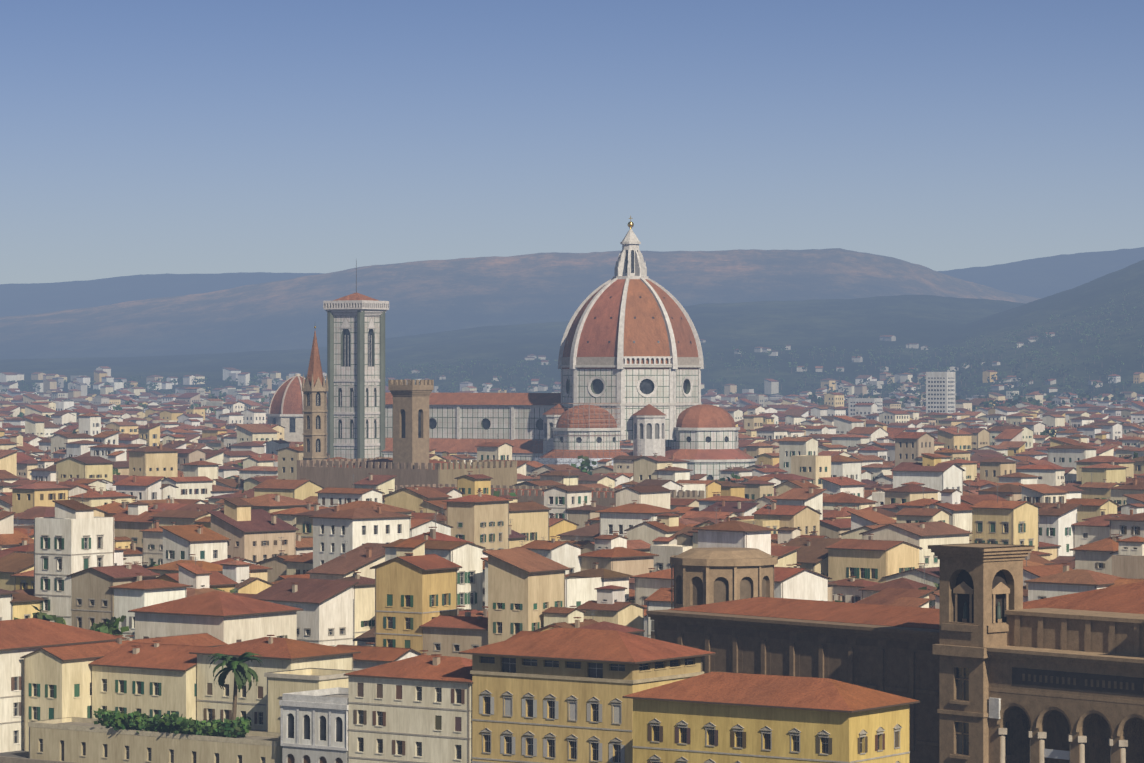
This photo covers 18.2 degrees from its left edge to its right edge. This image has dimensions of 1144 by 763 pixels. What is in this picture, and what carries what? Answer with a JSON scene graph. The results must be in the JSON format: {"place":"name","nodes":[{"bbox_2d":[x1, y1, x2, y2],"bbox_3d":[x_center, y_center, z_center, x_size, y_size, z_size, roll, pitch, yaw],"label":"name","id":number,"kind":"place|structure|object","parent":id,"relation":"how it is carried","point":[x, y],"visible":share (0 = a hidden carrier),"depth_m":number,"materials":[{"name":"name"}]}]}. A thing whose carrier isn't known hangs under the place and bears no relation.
{"place":"outdoors","nodes":[
{"label":"outdoors","id":0,"kind":"place"},
{"bbox_2d":[0,750,40,759],"bbox_3d":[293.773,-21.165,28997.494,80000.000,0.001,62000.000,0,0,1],"label":"ground","id":1,"kind":"structure","parent":0,"point":[21,754],"depth_m":522.07,"materials":[{"name":"paint"}]},
{"bbox_2d":[92,652,263,737],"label":"garden palm","id":2,"kind":"object","parent":1,"relation":"on","point":[174,722],"visible":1,"depth_m":501.05,"materials":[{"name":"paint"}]},
{"bbox_2d":[266,374,304,441],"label":"chapel dome","id":3,"kind":"structure","parent":1,"relation":"on","point":[286,407],"depth_m":1738.69,"materials":[{"name":"tile"}]},
{"bbox_2d":[302,326,327,465],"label":"church spire","id":4,"kind":"structure","parent":1,"relation":"on","point":[314,410],"depth_m":1082.48,"materials":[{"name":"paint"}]},
{"bbox_2d":[323,261,388,460],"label":"bell tower","id":5,"kind":"structure","parent":1,"relation":"on","point":[356,374],"depth_m":1419.23,"materials":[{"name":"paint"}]},
{"bbox_2d":[0,591,919,762],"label":"foreground buildings","id":6,"kind":"structure","parent":1,"relation":"on","point":[563,695],"depth_m":475.59,"materials":[{"name":"paint"}]},
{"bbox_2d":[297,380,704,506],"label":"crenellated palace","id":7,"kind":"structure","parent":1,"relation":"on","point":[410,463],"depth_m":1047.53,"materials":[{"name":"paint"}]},
{"bbox_2d":[0,295,1024,396],"bbox_3d":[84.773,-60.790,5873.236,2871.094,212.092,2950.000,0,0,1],"label":"hill foot","id":8,"kind":"object","parent":1,"relation":"on","point":[862,325],"visible":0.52,"depth_m":5836.82},
{"bbox_2d":[0,248,1040,358],"bbox_3d":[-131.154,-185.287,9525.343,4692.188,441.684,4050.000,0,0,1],"label":"mountain","id":9,"kind":"structure","parent":1,"relation":"on","point":[428,296],"depth_m":9811.98,"materials":[{"name":"blue"}]},
{"bbox_2d":[382,216,756,479],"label":"cathedral","id":10,"kind":"structure","parent":1,"relation":"on","point":[630,362],"depth_m":1369.17,"materials":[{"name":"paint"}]},
{"bbox_2d":[0,470,1143,670],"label":"city buildings","id":11,"kind":"structure","parent":1,"relation":"on","point":[375,577],"depth_m":677.93,"materials":[{"name":"paint"}]},
{"bbox_2d":[0,406,1143,513],"bbox_3d":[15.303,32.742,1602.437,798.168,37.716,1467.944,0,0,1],"label":"city buildings","id":12,"kind":"structure","parent":1,"relation":"on","point":[860,462],"depth_m":1220.24,"materials":[{"name":"paint"}]},
{"bbox_2d":[0,366,1143,426],"bbox_3d":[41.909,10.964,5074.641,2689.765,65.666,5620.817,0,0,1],"label":"city buildings","id":13,"kind":"structure","parent":1,"relation":"on","point":[240,406],"depth_m":3316.66,"materials":[{"name":"paint"}]},
{"bbox_2d":[0,289,1143,636],"bbox_3d":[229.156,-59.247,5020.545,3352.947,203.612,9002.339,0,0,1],"label":"trees","id":14,"kind":"object","parent":1,"relation":"on","point":[110,627],"visible":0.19,"depth_m":4533.20,"materials":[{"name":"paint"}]},
{"bbox_2d":[385,332,1102,396],"bbox_3d":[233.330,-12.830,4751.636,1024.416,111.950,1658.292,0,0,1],"label":"hillside buildings","id":15,"kind":"structure","parent":1,"relation":"on","point":[541,387],"depth_m":4834.58,"materials":[{"name":"paint"}]},
{"bbox_2d":[646,543,1143,762],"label":"library building","id":16,"kind":"structure","parent":1,"relation":"on","point":[984,663],"depth_m":461.54,"materials":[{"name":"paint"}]},
{"bbox_2d":[848,372,954,416],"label":"high-rise buildings","id":17,"kind":"structure","parent":1,"relation":"on","point":[940,392],"depth_m":2643.68,"materials":[{"name":"paint"}]},
{"bbox_2d":[868,260,1143,399],"bbox_3d":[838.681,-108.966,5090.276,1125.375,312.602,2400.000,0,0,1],"label":"hillside","id":18,"kind":"structure","parent":1,"relation":"on","point":[1095,294],"depth_m":4884.94,"materials":[{"name":"plant"}]},
{"bbox_2d":[0,272,324,316],"bbox_3d":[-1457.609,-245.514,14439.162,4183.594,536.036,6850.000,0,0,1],"label":"hill","id":19,"kind":"structure","parent":0,"point":[24,299],"depth_m":15734.59,"materials":[{"name":"blue"}]},
{"bbox_2d":[0,0,1143,283],"label":"sky","id":20,"kind":"structure","parent":0,"point":[137,137],"materials":[{"name":"blue"}]},
{"bbox_2d":[937,247,1143,298],"bbox_3d":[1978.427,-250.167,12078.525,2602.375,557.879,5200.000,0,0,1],"label":"hill","id":21,"kind":"structure","parent":0,"point":[1042,277],"depth_m":13098.29,"materials":[{"name":"blue"}]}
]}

